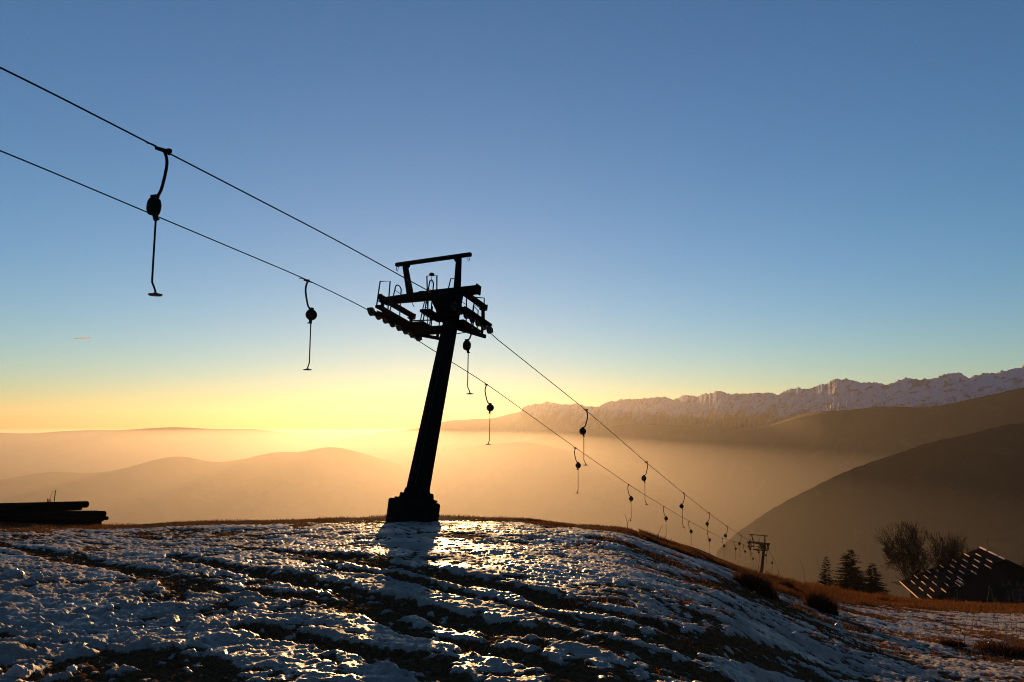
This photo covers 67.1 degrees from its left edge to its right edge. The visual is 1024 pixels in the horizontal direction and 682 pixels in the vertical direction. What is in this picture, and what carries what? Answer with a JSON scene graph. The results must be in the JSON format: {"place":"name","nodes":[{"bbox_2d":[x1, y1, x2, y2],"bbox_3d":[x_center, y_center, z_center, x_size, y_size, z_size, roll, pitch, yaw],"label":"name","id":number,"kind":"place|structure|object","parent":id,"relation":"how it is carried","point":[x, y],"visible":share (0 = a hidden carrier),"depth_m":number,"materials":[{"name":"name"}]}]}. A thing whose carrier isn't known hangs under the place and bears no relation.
{"place":"outdoors","nodes":[
{"label":"outdoors","id":0,"kind":"place"},
{"bbox_2d":[0,427,402,479],"bbox_3d":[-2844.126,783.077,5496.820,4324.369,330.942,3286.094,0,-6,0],"label":"hills","id":1,"kind":"structure","parent":0,"point":[79,451],"depth_m":5609.11,"materials":[{"name":"orange"}]},
{"bbox_2d":[0,447,404,524],"bbox_3d":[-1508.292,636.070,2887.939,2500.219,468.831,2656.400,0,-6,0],"label":"hills","id":2,"kind":"structure","parent":0,"point":[329,482],"depth_m":2670.11,"materials":[{"name":"orange"}]},
{"bbox_2d":[300,412,519,457],"bbox_3d":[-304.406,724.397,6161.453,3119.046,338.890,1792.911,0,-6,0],"label":"mountains","id":3,"kind":"structure","parent":0,"point":[454,435],"depth_m":5847.97,"materials":[{"name":"orange"}]},
{"bbox_2d":[0,433,1023,681],"bbox_3d":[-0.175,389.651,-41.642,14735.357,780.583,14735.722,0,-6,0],"label":"ground","id":4,"kind":"structure","parent":0,"point":[178,629],"depth_m":8.62,"materials":[{"name":"white snow"}]},
{"bbox_2d":[0,568,24,576],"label":"snow clod","id":5,"kind":"object","parent":4,"relation":"on","point":[15,572],"visible":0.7,"depth_m":9.42,"materials":[{"name":"white snow"}]},
{"bbox_2d":[5,664,27,678],"bbox_3d":[-3.451,2.312,5.391,0.128,0.114,0.124,-3,-7,24],"label":"snow clod","id":6,"kind":"object","parent":4,"relation":"on","point":[18,671],"visible":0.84,"depth_m":5.36,"materials":[{"name":"white snow"}]},
{"bbox_2d":[29,571,43,580],"bbox_3d":[-5.797,2.877,9.415,0.173,0.141,0.135,-2,-6,15],"label":"snow clod","id":7,"kind":"object","parent":4,"relation":"on","point":[37,576],"visible":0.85,"depth_m":9.38,"materials":[{"name":"white snow"}]},
{"bbox_2d":[42,630,50,634],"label":"snow clod","id":8,"kind":"object","parent":4,"relation":"on","point":[47,632],"visible":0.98,"depth_m":6.69,"materials":[{"name":"white snow"}]},
{"bbox_2d":[65,665,77,672],"bbox_3d":[-3.231,2.421,5.665,0.085,0.086,0.108,3,-7,-28],"label":"snow clod","id":9,"kind":"object","parent":4,"relation":"on","point":[72,668],"visible":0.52,"depth_m":5.64,"materials":[{"name":"white snow"}]},
{"bbox_2d":[101,586,109,590],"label":"snow clod","id":10,"kind":"object","parent":4,"relation":"on","point":[103,588],"visible":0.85,"depth_m":8.81,"materials":[{"name":"white snow"}]},
{"bbox_2d":[106,604,113,609],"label":"snow clod","id":11,"kind":"object","parent":4,"relation":"on","point":[109,606],"visible":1,"depth_m":7.59,"materials":[{"name":"white snow"}]},
{"bbox_2d":[367,252,492,521],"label":"lift tower","id":12,"kind":"structure","parent":4,"relation":"on","point":[414,501],"depth_m":20.02,"materials":[{"name":"metal"}]},
{"bbox_2d":[0,150,756,560],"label":"haul cable","id":13,"kind":"object","parent":12,"relation":"attached to","point":[270,264],"visible":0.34,"depth_m":15.84,"materials":[{"name":"black metal"}]},
{"bbox_2d":[299,278,316,369],"bbox_3d":[-4.752,-0.388,17.866,0.311,2.124,0.456,-12,-14,63],"label":"platter hanger","id":14,"kind":"object","parent":13,"relation":"hanging from","point":[311,313],"visible":1,"depth_m":17.83,"materials":[{"name":"paint"}]},
{"bbox_2d":[485,384,493,444],"bbox_3d":[-0.868,2.554,27.030,0.311,2.124,0.456,-8,-10,53],"label":"platter hanger","id":15,"kind":"object","parent":13,"relation":"hanging from","point":[490,407],"visible":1,"depth_m":27.01,"materials":[{"name":"paint"}]},
{"bbox_2d":[574,448,580,492],"bbox_3d":[2.993,6.046,36.136,0.311,2.124,0.456,-16,-17,69],"label":"platter hanger","id":16,"kind":"object","parent":13,"relation":"hanging from","point":[578,465],"visible":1,"depth_m":36.11,"materials":[{"name":"paint"}]},
{"bbox_2d":[0,67,773,558],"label":"haul cable","id":17,"kind":"object","parent":12,"relation":"attached to","point":[276,209],"visible":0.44,"depth_m":12.76,"materials":[{"name":"black metal"}]},
{"bbox_2d":[146,142,171,296],"bbox_3d":[-5.001,-1.695,10.867,0.311,2.124,0.456,2,-6,-19],"label":"platter hanger","id":18,"kind":"object","parent":17,"relation":"hanging from","point":[153,206],"visible":1,"depth_m":10.90,"materials":[{"name":"paint"}]},
{"bbox_2d":[463,318,473,393],"bbox_3d":[-1.121,0.326,20.163,0.311,2.124,0.456,1,-6,-8],"label":"platter hanger","id":19,"kind":"object","parent":17,"relation":"hanging from","point":[466,344],"visible":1,"depth_m":20.20,"materials":[{"name":"paint"}]},
{"bbox_2d":[579,409,587,465],"bbox_3d":[2.776,3.646,29.305,0.311,2.124,0.456,3,-7,-25],"label":"platter hanger","id":20,"kind":"object","parent":17,"relation":"hanging from","point":[582,430],"visible":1,"depth_m":29.33,"materials":[{"name":"paint"}]},
{"bbox_2d":[641,461,647,504],"bbox_3d":[6.654,7.066,38.453,0.311,2.124,0.456,1,-6,-12],"label":"platter hanger","id":21,"kind":"object","parent":17,"relation":"hanging from","point":[643,477],"visible":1,"depth_m":38.51,"materials":[{"name":"paint"}]},
{"bbox_2d":[679,492,684,527],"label":"platter hanger","id":22,"kind":"object","parent":17,"relation":"hanging from","point":[681,505],"visible":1,"depth_m":47.63,"materials":[{"name":"paint"}]},
{"bbox_2d":[0,514,1023,681],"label":"dry grass","id":23,"kind":"structure","parent":4,"relation":"on","point":[851,597],"depth_m":18.46,"materials":[{"name":"plant"}]},
{"bbox_2d":[627,620,635,625],"bbox_3d":[1.109,2.622,7.173,0.082,0.060,0.082,2,-7,-22],"label":"snow clod","id":24,"kind":"object","parent":4,"relation":"on","point":[630,622],"visible":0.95,"depth_m":7.15,"materials":[{"name":"white snow"}]},
{"bbox_2d":[679,626,688,632],"bbox_3d":[1.694,2.843,7.592,0.115,0.082,0.071,5,-8,-37],"label":"snow clod","id":25,"kind":"object","parent":4,"relation":"on","point":[684,629],"visible":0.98,"depth_m":7.57,"materials":[{"name":"white snow"}]},
{"bbox_2d":[688,603,695,608],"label":"snow clod","id":26,"kind":"object","parent":4,"relation":"on","point":[690,605],"visible":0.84,"depth_m":8.89,"materials":[{"name":"white snow"}]},
{"bbox_2d":[726,561,786,600],"bbox_3d":[4.858,4.719,15.312,1.240,0.914,1.194,0,-6,0],"label":"grass tussock","id":27,"kind":"object","parent":4,"relation":"on","point":[758,584],"depth_m":15.12,"materials":[{"name":"plant"}]},
{"bbox_2d":[747,534,769,572],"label":"lift tower","id":28,"kind":"structure","parent":4,"relation":"on","point":[764,544],"depth_m":104.83,"materials":[{"name":"metal"}]},
{"bbox_2d":[774,577,799,591],"bbox_3d":[7.560,6.684,21.175,0.789,0.525,0.734,-4,-7,31],"label":"grass tussock","id":29,"kind":"object","parent":4,"relation":"on","point":[790,584],"depth_m":21.07,"materials":[{"name":"plant"}]},
{"bbox_2d":[791,632,799,638],"bbox_3d":[3.729,3.880,10.158,0.114,0.114,0.120,4,-7,-35],"label":"snow clod","id":30,"kind":"object","parent":4,"relation":"on","point":[795,635],"visible":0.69,"depth_m":10.12,"materials":[{"name":"white snow"}]},
{"bbox_2d":[796,576,846,615],"bbox_3d":[6.441,5.338,16.244,1.234,0.935,1.132,-2,-6,17],"label":"grass tussock","id":31,"kind":"object","parent":4,"relation":"on","point":[820,603],"depth_m":16.14,"materials":[{"name":"plant"}]},
{"bbox_2d":[818,557,835,586],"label":"conifer","id":32,"kind":"object","parent":4,"relation":"on","point":[824,575],"visible":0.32,"depth_m":75.98,"materials":[{"name":"green plant"}]},
{"bbox_2d":[834,622,843,628],"bbox_3d":[5.698,4.973,13.464,0.147,0.118,0.141,5,-8,-37],"label":"snow clod","id":33,"kind":"object","parent":4,"relation":"on","point":[838,625],"visible":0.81,"depth_m":13.42,"materials":[{"name":"white snow"}]},
{"bbox_2d":[827,550,866,591],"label":"conifer","id":34,"kind":"object","parent":4,"relation":"on","point":[854,579],"visible":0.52,"depth_m":73.17,"materials":[{"name":"green plant"}]},
{"bbox_2d":[857,563,889,594],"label":"conifer","id":35,"kind":"object","parent":4,"relation":"on","point":[873,586],"visible":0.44,"depth_m":70.66,"materials":[{"name":"green plant"}]},
{"bbox_2d":[872,631,882,636],"bbox_3d":[6.639,5.319,14.029,0.151,0.104,0.174,5,-8,-40],"label":"snow clod","id":36,"kind":"object","parent":4,"relation":"on","point":[878,633],"visible":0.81,"depth_m":13.98,"materials":[{"name":"white snow"}]},
{"bbox_2d":[871,520,968,585],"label":"bare tree","id":37,"kind":"object","parent":4,"relation":"on","point":[906,553],"visible":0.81,"depth_m":76.01,"materials":[{"name":"brown plant"}]},
{"bbox_2d":[928,537,974,565],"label":"bare tree","id":38,"kind":"object","parent":4,"relation":"on","point":[961,551],"visible":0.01,"depth_m":89.15,"materials":[{"name":"brown plant"}]},
{"bbox_2d":[935,637,969,646],"bbox_3d":[7.909,5.424,13.914,0.548,0.260,0.553,3,-7,-23],"label":"grass tussock","id":39,"kind":"object","parent":4,"relation":"on","point":[946,641],"depth_m":13.85,"materials":[{"name":"plant"}]},
{"bbox_2d":[900,540,1023,604],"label":"mountain hut","id":40,"kind":"object","parent":4,"relation":"on","point":[978,574],"visible":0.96,"depth_m":68.97,"materials":[{"name":"brown wood"}]},
{"bbox_2d":[1011,589,1023,601],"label":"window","id":41,"kind":"structure","parent":40,"relation":"in","point":[1017,594],"depth_m":67.96,"materials":[{"name":"black glass"}]},
{"bbox_2d":[968,633,1023,657],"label":"grass tussock","id":42,"kind":"object","parent":4,"relation":"on","point":[1000,649],"depth_m":13.17,"materials":[{"name":"plant"}]},
{"bbox_3d":[-14.442,4.828,20.257,6.600,0.159,0.159,0,-6,-3],"label":"timber pole","id":43,"kind":"object","parent":4,"relation":"on","visible":0},
{"bbox_2d":[0,516,108,520],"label":"timber pole","id":44,"kind":"object","parent":43,"relation":"on","point":[54,518],"visible":1,"depth_m":20.44,"materials":[{"name":"black wood"}]},
{"bbox_3d":[-12.316,5.102,20.675,0.340,0.235,1.300,0,-6,0],"label":"bearer","id":45,"kind":"object","parent":4,"relation":"on","visible":0},
{"bbox_2d":[32,521,101,524],"bbox_3d":[-14.256,4.866,20.424,6.600,0.169,0.169,0,-6,-3],"label":"timber pole","id":46,"kind":"object","parent":45,"relation":"on","point":[97,522],"visible":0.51,"depth_m":20.52,"materials":[{"name":"brown wood"}]},
{"bbox_3d":[-14.241,4.742,20.528,6.600,0.159,0.159,0,-6,-3],"label":"timber pole","id":47,"kind":"object","parent":46,"relation":"on","visible":0},
{"bbox_2d":[0,511,106,516],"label":"timber pole","id":48,"kind":"object","parent":47,"relation":"on","point":[46,513],"visible":1,"depth_m":20.51,"materials":[{"name":"black wood"}]},
{"bbox_2d":[0,0,1023,432],"label":"sky","id":49,"kind":"structure","parent":0,"point":[672,199],"materials":[{"name":"blue"}]},
{"bbox_2d":[380,442,694,547],"bbox_3d":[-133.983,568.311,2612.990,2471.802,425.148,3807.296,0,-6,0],"label":"hills","id":50,"kind":"structure","parent":0,"point":[528,480],"depth_m":2699.06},
{"bbox_2d":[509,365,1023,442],"bbox_3d":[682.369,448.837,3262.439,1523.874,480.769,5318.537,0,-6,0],"label":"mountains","id":51,"kind":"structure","parent":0,"point":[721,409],"depth_m":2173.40,"materials":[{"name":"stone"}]},
{"bbox_2d":[524,387,1023,555],"bbox_3d":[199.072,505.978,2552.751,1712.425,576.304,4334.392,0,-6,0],"label":"hills","id":52,"kind":"structure","parent":0,"point":[735,479],"depth_m":1614.73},
{"bbox_2d":[715,422,1023,597],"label":"hills","id":53,"kind":"structure","parent":0,"point":[970,487],"depth_m":642.34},
{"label":"timber pole","id":54,"kind":"object","parent":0,"visible":0},
{"bbox_2d":[0,508,81,510],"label":"timber pole","id":55,"kind":"object","parent":54,"relation":"on","point":[62,509],"visible":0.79,"depth_m":20.65,"materials":[{"name":"black wood"}]},
{"bbox_2d":[0,501,88,509],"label":"timber pole","id":56,"kind":"object","parent":55,"relation":"on","point":[47,505],"visible":1,"depth_m":20.55,"materials":[{"name":"black wood"}]}
]}

